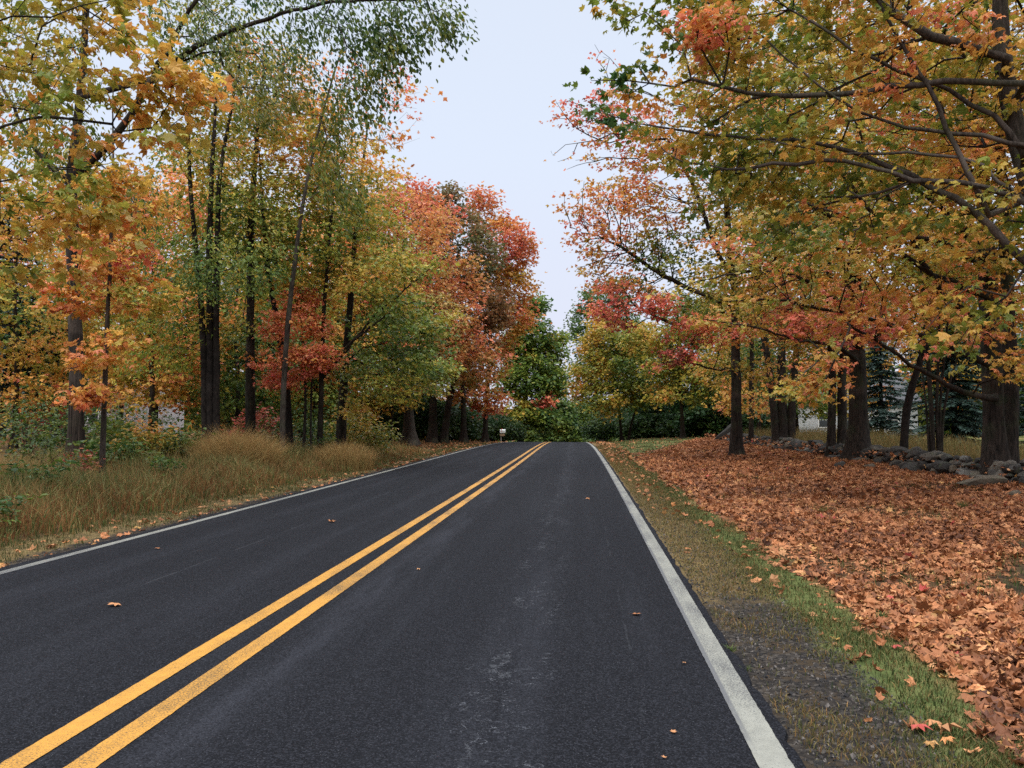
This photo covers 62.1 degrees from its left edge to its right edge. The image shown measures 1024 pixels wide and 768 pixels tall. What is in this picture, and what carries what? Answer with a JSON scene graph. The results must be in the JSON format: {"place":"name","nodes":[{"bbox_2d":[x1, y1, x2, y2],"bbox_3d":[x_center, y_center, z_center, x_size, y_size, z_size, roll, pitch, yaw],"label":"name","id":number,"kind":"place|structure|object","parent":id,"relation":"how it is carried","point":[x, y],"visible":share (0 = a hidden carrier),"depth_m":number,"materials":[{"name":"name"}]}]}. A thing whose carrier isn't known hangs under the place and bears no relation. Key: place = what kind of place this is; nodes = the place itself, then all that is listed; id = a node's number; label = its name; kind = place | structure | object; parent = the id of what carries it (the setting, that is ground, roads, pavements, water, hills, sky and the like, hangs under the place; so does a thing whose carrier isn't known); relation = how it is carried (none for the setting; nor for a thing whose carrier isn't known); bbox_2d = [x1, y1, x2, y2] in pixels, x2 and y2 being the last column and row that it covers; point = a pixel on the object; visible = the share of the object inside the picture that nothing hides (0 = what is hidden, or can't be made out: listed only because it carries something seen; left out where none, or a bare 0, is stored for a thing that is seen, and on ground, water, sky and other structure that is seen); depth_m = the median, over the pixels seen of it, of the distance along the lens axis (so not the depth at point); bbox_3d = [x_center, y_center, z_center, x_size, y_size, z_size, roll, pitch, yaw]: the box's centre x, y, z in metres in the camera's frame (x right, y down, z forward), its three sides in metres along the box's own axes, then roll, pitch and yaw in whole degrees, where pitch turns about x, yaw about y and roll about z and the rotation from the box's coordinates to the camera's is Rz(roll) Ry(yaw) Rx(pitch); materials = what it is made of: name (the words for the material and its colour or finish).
{"place":"outdoors","nodes":[
{"label":"outdoors","id":0,"kind":"place"},
{"bbox_2d":[0,442,491,563],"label":"verge grass","id":1,"kind":"structure","parent":0,"point":[290,488],"depth_m":14.38,"materials":[{"name":"plant"}]},
{"bbox_2d":[0,442,805,767],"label":"road","id":2,"kind":"structure","parent":0,"point":[538,610],"depth_m":5.87,"materials":[{"name":"black asphalt"}]},
{"bbox_2d":[0,409,1023,767],"bbox_3d":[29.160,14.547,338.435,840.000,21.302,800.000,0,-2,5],"label":"ground","id":3,"kind":"structure","parent":0,"point":[776,657],"depth_m":5.86,"materials":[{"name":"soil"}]},
{"bbox_2d":[0,493,48,527],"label":"weed plant","id":4,"kind":"object","parent":3,"relation":"on","point":[3,510],"visible":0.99,"depth_m":11.15,"materials":[{"name":"green plant"}]},
{"bbox_2d":[0,193,68,437],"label":"spruce tree","id":5,"kind":"object","parent":3,"relation":"on","point":[3,385],"visible":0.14,"depth_m":43.47,"materials":[{"name":"green plant"}]},
{"bbox_2d":[0,389,88,457],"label":"thicket shrub","id":6,"kind":"object","parent":3,"relation":"on","point":[27,427],"visible":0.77,"depth_m":26.18,"materials":[{"name":"green plant"}]},
{"bbox_2d":[0,456,97,491],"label":"weed plant","id":7,"kind":"object","parent":3,"relation":"on","point":[60,468],"visible":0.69,"depth_m":14.44,"materials":[{"name":"green plant"}]},
{"bbox_2d":[0,428,104,477],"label":"weedy shrub","id":8,"kind":"object","parent":3,"relation":"on","point":[41,441],"visible":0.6,"depth_m":17.81,"materials":[{"name":"green plant"}]},
{"bbox_2d":[0,120,121,448],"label":"maple tree","id":9,"kind":"object","parent":3,"relation":"on","point":[17,361],"visible":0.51,"depth_m":35.74,"materials":[{"name":"yellow plant"}]},
{"bbox_2d":[0,389,130,450],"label":"underbrush shrub","id":10,"kind":"object","parent":3,"relation":"on","point":[23,417],"visible":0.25,"depth_m":32.49,"materials":[{"name":"green plant"}]},
{"bbox_2d":[0,397,137,453],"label":"underbrush shrub","id":11,"kind":"object","parent":3,"relation":"on","point":[62,433],"visible":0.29,"depth_m":28.89,"materials":[{"name":"green plant"}]},
{"bbox_2d":[0,159,143,437],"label":"linden tree","id":12,"kind":"object","parent":3,"relation":"on","point":[50,182],"visible":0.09,"depth_m":43.98,"materials":[{"name":"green plant"}]},
{"bbox_2d":[0,190,166,432],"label":"maple tree","id":13,"kind":"object","parent":3,"relation":"on","point":[138,293],"visible":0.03,"depth_m":50.16,"materials":[{"name":"orange plant"}]},
{"bbox_2d":[53,437,151,467],"bbox_3d":[-9.590,2.047,19.914,2.193,1.619,1.308,1,-3,-16],"label":"weed plant","id":14,"kind":"object","parent":3,"relation":"on","point":[110,451],"visible":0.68,"depth_m":19.88,"materials":[{"name":"green plant"}]},
{"bbox_2d":[27,90,183,473],"bbox_3d":[-8.899,-2.229,18.593,2.760,9.562,3.006,-2,-3,45],"label":"sapling tree","id":15,"kind":"object","parent":3,"relation":"on","point":[83,399],"visible":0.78,"depth_m":18.42,"materials":[{"name":"orange plant"}]},
{"bbox_2d":[73,410,162,468],"bbox_3d":[-9.564,1.626,20.603,2.627,1.982,1.861,0,-2,5],"label":"shrub","id":16,"kind":"object","parent":3,"relation":"on","point":[115,429],"visible":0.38,"depth_m":20.50,"materials":[{"name":"green plant"}]},
{"bbox_2d":[54,164,182,417],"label":"maple tree","id":17,"kind":"object","parent":3,"relation":"on","point":[120,407],"visible":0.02,"depth_m":62.56,"materials":[{"name":"orange plant"}]},
{"bbox_2d":[0,0,239,293],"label":"maple tree","id":18,"kind":"object","parent":3,"relation":"on","point":[168,76],"visible":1,"depth_m":12.68,"materials":[{"name":"orange plant"}]},
{"bbox_2d":[85,370,183,432],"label":"farmhouse","id":19,"kind":"object","parent":3,"relation":"on","point":[180,424],"visible":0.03,"depth_m":69.79,"materials":[{"name":"grey"}]},
{"bbox_2d":[85,407,201,445],"bbox_3d":[-12.233,1.826,28.569,4.657,2.097,2.868,0,-2,5],"label":"underbrush shrub","id":20,"kind":"object","parent":3,"relation":"on","point":[159,422],"visible":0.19,"depth_m":28.45,"materials":[{"name":"green plant"}]},
{"bbox_2d":[107,413,182,457],"bbox_3d":[-9.978,1.739,22.864,2.087,1.923,1.582,0,-2,5],"label":"sumac bush","id":21,"kind":"object","parent":3,"relation":"on","point":[148,438],"visible":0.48,"depth_m":22.81,"materials":[{"name":"green plant"}]},
{"bbox_2d":[36,164,255,437],"bbox_3d":[-14.680,-2.908,34.372,8.565,11.853,6.863,0,-2,5],"label":"maple tree","id":22,"kind":"object","parent":3,"relation":"on","point":[122,319],"visible":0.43,"depth_m":34.21,"materials":[{"name":"yellow plant"}]},
{"bbox_2d":[52,188,242,437],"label":"maple tree","id":23,"kind":"object","parent":3,"relation":"on","point":[139,389],"visible":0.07,"depth_m":42.48,"materials":[{"name":"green plant"}]},
{"bbox_2d":[144,454,186,479],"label":"weed plant","id":24,"kind":"object","parent":3,"relation":"on","point":[153,461],"visible":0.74,"depth_m":17.76,"materials":[{"name":"green plant"}]},
{"bbox_2d":[146,424,215,459],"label":"leafy shrub","id":25,"kind":"object","parent":3,"relation":"on","point":[174,444],"visible":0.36,"depth_m":23.64,"materials":[{"name":"green plant"}]},
{"bbox_2d":[84,0,310,442],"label":"linden tree","id":26,"kind":"object","parent":3,"relation":"on","point":[209,354],"visible":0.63,"depth_m":26.92,"materials":[{"name":"green plant"}]},
{"bbox_2d":[137,134,278,410],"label":"maple tree","id":27,"kind":"object","parent":3,"relation":"on","point":[171,167],"visible":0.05,"depth_m":55.42,"materials":[{"name":"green plant"}]},
{"bbox_2d":[0,433,433,546],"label":"tall grass","id":28,"kind":"structure","parent":3,"relation":"on","point":[46,516],"depth_m":15.45,"materials":[{"name":"beige plant"}]},
{"bbox_2d":[145,176,297,434],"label":"linden tree","id":29,"kind":"object","parent":3,"relation":"on","point":[242,394],"visible":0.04,"depth_m":45.63,"materials":[{"name":"green plant"}]},
{"bbox_2d":[176,420,302,470],"bbox_3d":[-7.662,1.701,23.744,3.864,1.740,3.884,0,-2,5],"label":"grass clump","id":30,"kind":"object","parent":3,"relation":"on","point":[267,450],"visible":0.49,"depth_m":23.19,"materials":[{"name":"beige plant"}]},
{"bbox_2d":[0,0,479,459],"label":"elm tree","id":31,"kind":"object","parent":3,"relation":"on","point":[76,424],"visible":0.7,"depth_m":20.09,"materials":[{"name":"green plant"}]},
{"bbox_2d":[147,178,335,430],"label":"linden tree","id":32,"kind":"object","parent":3,"relation":"on","point":[237,402],"visible":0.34,"depth_m":36.59,"materials":[{"name":"green plant"}]},
{"bbox_2d":[221,401,279,442],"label":"brown shrub","id":33,"kind":"object","parent":3,"relation":"on","point":[257,418],"visible":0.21,"depth_m":31.67,"materials":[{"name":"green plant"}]},
{"bbox_2d":[167,37,364,440],"bbox_3d":[-8.453,-4.445,29.246,6.105,14.839,5.825,1,-3,-29],"label":"maple tree","id":34,"kind":"object","parent":3,"relation":"on","point":[250,405],"visible":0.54,"depth_m":28.68,"materials":[{"name":"green plant"}]},
{"bbox_2d":[224,416,308,448],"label":"underbrush shrub","id":35,"kind":"object","parent":3,"relation":"on","point":[276,430],"visible":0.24,"depth_m":30.89,"materials":[{"name":"green plant"}]},
{"bbox_2d":[188,90,358,448],"bbox_3d":[-8.376,-3.741,30.411,6.089,13.580,5.008,0,-2,5],"label":"dark trunk tree","id":36,"kind":"object","parent":3,"relation":"on","point":[289,431],"visible":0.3,"depth_m":29.83,"materials":[{"name":"green plant"}]},
{"bbox_2d":[237,285,354,451],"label":"coral maple","id":37,"kind":"object","parent":3,"relation":"on","point":[307,359],"visible":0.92,"depth_m":28.25,"materials":[{"name":"red plant"}]},
{"bbox_2d":[228,400,365,444],"bbox_3d":[-9.482,2.045,37.865,6.054,2.727,3.729,1,-3,-24],"label":"underbrush shrub","id":38,"kind":"object","parent":3,"relation":"on","point":[301,415],"visible":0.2,"depth_m":37.66,"materials":[{"name":"green plant"}]},
{"bbox_2d":[229,162,367,436],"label":"maple tree","id":39,"kind":"object","parent":3,"relation":"on","point":[299,430],"visible":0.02,"depth_m":47.34,"materials":[{"name":"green plant"}]},
{"bbox_2d":[242,219,383,417],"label":"maple tree","id":40,"kind":"object","parent":3,"relation":"on","point":[337,333],"visible":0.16,"depth_m":42.37,"materials":[{"name":"green plant"}]},
{"bbox_2d":[272,416,354,448],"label":"underbrush shrub","id":41,"kind":"object","parent":3,"relation":"on","point":[314,435],"visible":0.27,"depth_m":32.23,"materials":[{"name":"green plant"}]},
{"bbox_2d":[254,241,383,437],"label":"linden tree","id":42,"kind":"object","parent":3,"relation":"on","point":[315,397],"visible":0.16,"depth_m":40.43,"materials":[{"name":"green plant"}]},
{"bbox_2d":[306,435,385,470],"bbox_3d":[-5.200,2.077,26.442,2.856,1.213,2.918,0,-2,5],"label":"grass clump","id":43,"kind":"object","parent":3,"relation":"on","point":[358,459],"visible":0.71,"depth_m":26.03,"materials":[{"name":"beige plant"}]},
{"bbox_2d":[260,16,447,457],"bbox_3d":[-5.299,-4.605,27.648,6.209,15.059,3.479,0,-2,5],"label":"slender tree","id":44,"kind":"object","parent":3,"relation":"on","point":[285,353],"visible":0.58,"depth_m":27.48,"materials":[{"name":"green plant"}]},
{"bbox_2d":[309,403,403,453],"bbox_3d":[-6.088,1.989,33.618,3.759,2.474,3.155,0,-2,5],"label":"yellow shrub","id":45,"kind":"object","parent":3,"relation":"on","point":[368,433],"visible":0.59,"depth_m":33.31,"materials":[{"name":"green plant"}]},
{"bbox_2d":[294,194,432,445],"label":"maple tree","id":46,"kind":"object","parent":3,"relation":"on","point":[373,413],"visible":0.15,"depth_m":45.56,"materials":[{"name":"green plant"}]},
{"bbox_2d":[270,111,459,451],"bbox_3d":[-5.196,-3.431,28.808,6.435,12.793,4.352,-2,-3,39],"label":"slender tree","id":47,"kind":"object","parent":3,"relation":"on","point":[342,288],"visible":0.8,"depth_m":28.60,"materials":[{"name":"green plant"}]},
{"bbox_2d":[323,392,421,438],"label":"dark shrub","id":48,"kind":"object","parent":3,"relation":"on","point":[386,418],"visible":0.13,"depth_m":62.84,"materials":[{"name":"green plant"}]},
{"bbox_2d":[284,130,465,450],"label":"maple tree","id":49,"kind":"object","parent":3,"relation":"on","point":[345,369],"visible":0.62,"depth_m":30.66,"materials":[{"name":"green plant"}]},
{"bbox_2d":[335,280,431,442],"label":"lawn tree","id":50,"kind":"object","parent":3,"relation":"on","point":[393,370],"visible":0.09,"depth_m":46.44,"materials":[{"name":"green plant"}]},
{"bbox_2d":[351,276,466,446],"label":"lawn tree","id":51,"kind":"object","parent":3,"relation":"on","point":[447,371],"visible":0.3,"depth_m":45.56,"materials":[{"name":"green plant"}]},
{"bbox_2d":[362,246,455,421],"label":"linden tree","id":52,"kind":"object","parent":3,"relation":"on","point":[427,402],"visible":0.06,"depth_m":66.02,"materials":[{"name":"green plant"}]},
{"bbox_2d":[342,179,477,445],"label":"maple tree","id":53,"kind":"object","parent":3,"relation":"on","point":[409,433],"visible":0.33,"depth_m":50.36,"materials":[{"name":"orange plant"}]},
{"bbox_2d":[381,396,459,439],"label":"dark shrub","id":54,"kind":"object","parent":3,"relation":"on","point":[423,425],"visible":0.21,"depth_m":65.53,"materials":[{"name":"green plant"}]},
{"bbox_2d":[347,164,517,443],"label":"maple tree","id":55,"kind":"object","parent":3,"relation":"on","point":[432,436],"visible":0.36,"depth_m":57.31,"materials":[{"name":"orange plant"}]},
{"bbox_2d":[420,403,496,440],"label":"dark shrub","id":56,"kind":"object","parent":3,"relation":"on","point":[471,428],"visible":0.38,"depth_m":72.93,"materials":[{"name":"green plant"}]},
{"bbox_2d":[407,180,522,442],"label":"oak tree","id":57,"kind":"object","parent":3,"relation":"on","point":[493,319],"visible":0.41,"depth_m":62.79,"materials":[{"name":"red plant"}]},
{"bbox_2d":[442,181,551,441],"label":"maple tree","id":58,"kind":"object","parent":3,"relation":"on","point":[511,274],"visible":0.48,"depth_m":68.58,"materials":[{"name":"red plant"}]},
{"bbox_2d":[469,413,528,441],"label":"dark shrub","id":59,"kind":"object","parent":3,"relation":"on","point":[511,429],"visible":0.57,"depth_m":83.56,"materials":[{"name":"green plant"}]},
{"bbox_2d":[0,437,1023,752],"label":"scattered leaves","id":60,"kind":"object","parent":3,"relation":"on","point":[776,579],"visible":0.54,"depth_m":11.51,"materials":[{"name":"orange plant"}]},
{"bbox_2d":[1,293,1023,441],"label":"distant woods","id":61,"kind":"object","parent":3,"relation":"on","point":[920,417],"visible":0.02,"depth_m":95.40,"materials":[{"name":"green plant"}]},
{"bbox_2d":[489,292,576,441],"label":"linden tree","id":62,"kind":"object","parent":3,"relation":"on","point":[542,381],"visible":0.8,"depth_m":90.11,"materials":[{"name":"green plant"}]},
{"bbox_2d":[527,396,595,441],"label":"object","id":63,"kind":"object","parent":3,"relation":"on","point":[569,427],"visible":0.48,"depth_m":156.12,"materials":[{"name":"green plant"}]},
{"bbox_2d":[569,396,618,441],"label":"tree","id":64,"kind":"object","parent":3,"relation":"on","point":[583,412],"visible":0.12,"depth_m":161.58,"materials":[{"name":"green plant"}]},
{"bbox_2d":[558,276,647,441],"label":"locust tree","id":65,"kind":"object","parent":3,"relation":"on","point":[572,330],"visible":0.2,"depth_m":117.21,"materials":[{"name":"red plant"}]},
{"bbox_2d":[562,307,664,440],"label":"maple tree","id":66,"kind":"object","parent":3,"relation":"on","point":[596,356],"visible":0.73,"depth_m":77.98,"materials":[{"name":"yellow plant"}]},
{"bbox_2d":[578,406,654,440],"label":"dark shrub","id":67,"kind":"object","parent":3,"relation":"on","point":[601,429],"visible":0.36,"depth_m":94.69,"materials":[{"name":"green plant"}]},
{"bbox_2d":[612,406,673,438],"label":"dark shrub","id":68,"kind":"object","parent":3,"relation":"on","point":[646,420],"visible":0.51,"depth_m":89.63,"materials":[{"name":"green plant"}]},
{"bbox_2d":[628,336,689,437],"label":"dark tree","id":69,"kind":"object","parent":3,"relation":"on","point":[663,408],"visible":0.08,"depth_m":90.70,"materials":[{"name":"green plant"}]},
{"bbox_2d":[612,292,741,438],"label":"maple tree","id":70,"kind":"object","parent":3,"relation":"on","point":[668,390],"visible":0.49,"depth_m":70.18,"materials":[{"name":"orange plant"}]},
{"bbox_2d":[656,409,707,437],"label":"dark shrub","id":71,"kind":"object","parent":3,"relation":"on","point":[670,430],"visible":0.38,"depth_m":85.98,"materials":[{"name":"green plant"}]},
{"bbox_2d":[539,0,837,454],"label":"maple tree","id":72,"kind":"object","parent":3,"relation":"on","point":[622,287],"visible":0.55,"depth_m":35.49,"materials":[{"name":"orange plant"}]},
{"bbox_2d":[658,293,760,436],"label":"dark tree","id":73,"kind":"object","parent":3,"relation":"on","point":[688,414],"visible":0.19,"depth_m":82.41,"materials":[{"name":"green plant"}]},
{"bbox_2d":[722,408,770,433],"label":"dark shrub","id":74,"kind":"object","parent":3,"relation":"on","point":[765,425],"visible":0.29,"depth_m":79.77,"materials":[{"name":"green plant"}]},
{"bbox_2d":[680,174,818,439],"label":"maple tree","id":75,"kind":"object","parent":3,"relation":"on","point":[753,408],"visible":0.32,"depth_m":50.65,"materials":[{"name":"orange plant"}]},
{"bbox_2d":[696,263,813,432],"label":"maple tree","id":76,"kind":"object","parent":3,"relation":"on","point":[744,385],"visible":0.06,"depth_m":66.53,"materials":[{"name":"orange plant"}]},
{"bbox_2d":[687,0,894,442],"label":"maple tree","id":77,"kind":"object","parent":3,"relation":"on","point":[783,420],"visible":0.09,"depth_m":44.76,"materials":[{"name":"brown plant"}]},
{"bbox_2d":[595,445,988,767],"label":"dry verge grass","id":78,"kind":"structure","parent":3,"relation":"on","point":[625,472],"depth_m":7.57,"materials":[{"name":"green plant"}]},
{"bbox_2d":[562,0,1023,376],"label":"maple tree","id":79,"kind":"object","parent":3,"relation":"on","point":[709,33],"visible":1,"depth_m":13.27,"materials":[{"name":"orange plant"}]},
{"bbox_2d":[740,235,848,431],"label":"linden tree","id":80,"kind":"object","parent":3,"relation":"on","point":[820,411],"visible":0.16,"depth_m":56.40,"materials":[{"name":"yellow plant"}]},
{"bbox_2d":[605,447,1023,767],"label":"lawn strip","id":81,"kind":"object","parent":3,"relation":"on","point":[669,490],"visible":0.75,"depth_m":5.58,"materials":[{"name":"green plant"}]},
{"bbox_2d":[631,433,1023,766],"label":"leaf litter","id":82,"kind":"object","parent":3,"relation":"on","point":[767,501],"visible":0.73,"depth_m":11.08,"materials":[{"name":"brown plant"}]},
{"bbox_2d":[645,0,1020,459],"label":"maple tree","id":83,"kind":"object","parent":3,"relation":"on","point":[858,439],"visible":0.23,"depth_m":29.11,"materials":[{"name":"orange plant"}]},
{"bbox_2d":[739,24,955,455],"bbox_3d":[13.951,-5.908,34.821,9.845,18.188,8.110,0,-2,5],"label":"maple tree","id":84,"kind":"object","parent":3,"relation":"on","point":[841,421],"visible":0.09,"depth_m":34.38,"materials":[{"name":"brown plant"}]},
{"bbox_2d":[786,203,910,419],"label":"maple tree","id":85,"kind":"object","parent":3,"relation":"on","point":[867,350],"visible":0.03,"depth_m":65.41,"materials":[{"name":"orange plant"}]},
{"bbox_2d":[787,377,921,435],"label":"farmhouse","id":86,"kind":"object","parent":3,"relation":"on","point":[816,423],"visible":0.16,"depth_m":78.02,"materials":[{"name":"grey"}]},
{"bbox_2d":[706,0,1023,474],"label":"maple tree","id":87,"kind":"object","parent":3,"relation":"on","point":[994,443],"visible":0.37,"depth_m":19.20,"materials":[{"name":"orange plant"}]},
{"bbox_2d":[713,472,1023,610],"bbox_3d":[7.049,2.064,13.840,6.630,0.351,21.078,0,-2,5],"label":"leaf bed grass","id":88,"kind":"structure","parent":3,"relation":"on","point":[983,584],"depth_m":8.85,"materials":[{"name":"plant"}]},
{"bbox_2d":[724,433,1023,482],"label":"stone wall","id":89,"kind":"structure","parent":3,"relation":"on","point":[946,463],"depth_m":24.80,"materials":[{"name":"grey stone"}]},
{"bbox_2d":[743,424,1023,461],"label":"wall grass","id":90,"kind":"structure","parent":3,"relation":"on","point":[953,448],"depth_m":37.87,"materials":[{"name":"green plant"}]},
{"bbox_2d":[848,319,919,439],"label":"spruce tree","id":91,"kind":"object","parent":3,"relation":"on","point":[879,421],"visible":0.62,"depth_m":50.02,"materials":[{"name":"green plant"}]},
{"bbox_2d":[830,89,1008,448],"bbox_3d":[13.758,-3.412,28.236,6.258,12.642,5.453,0,-2,5],"label":"crooked tree","id":92,"kind":"object","parent":3,"relation":"on","point":[905,419],"visible":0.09,"depth_m":27.89,"materials":[{"name":"orange plant"}]},
{"bbox_2d":[831,144,1023,451],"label":"multi stem tree","id":93,"kind":"object","parent":3,"relation":"on","point":[936,426],"visible":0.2,"depth_m":25.95,"materials":[{"name":"orange plant"}]},
{"bbox_2d":[886,261,1019,446],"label":"spruce tree","id":94,"kind":"object","parent":3,"relation":"on","point":[952,418],"visible":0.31,"depth_m":43.81,"materials":[{"name":"green plant"}]},
{"bbox_2d":[882,7,1023,462],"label":"maple tree","id":95,"kind":"object","parent":3,"relation":"on","point":[1011,403],"visible":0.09,"depth_m":21.71,"materials":[{"name":"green plant"}]},
{"bbox_2d":[886,255,1023,425],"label":"maple tree","id":96,"kind":"object","parent":3,"relation":"on","point":[903,349],"visible":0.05,"depth_m":63.39,"materials":[{"name":"orange plant"}]},
{"bbox_2d":[957,475,1007,486],"bbox_3d":[10.758,2.253,19.513,1.191,0.295,0.721,-4,-1,-12],"label":"boulder","id":97,"kind":"object","parent":3,"relation":"on","point":[986,479],"visible":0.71,"depth_m":19.23,"materials":[{"name":"stone"}]},
{"bbox_2d":[0,0,1023,408],"label":"sky","id":98,"kind":"structure","parent":0,"point":[489,130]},
{"bbox_2d":[309,437,822,455],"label":"lawn grass","id":99,"kind":"structure","parent":0,"point":[620,443],"depth_m":55.94,"materials":[{"name":"green plant"}]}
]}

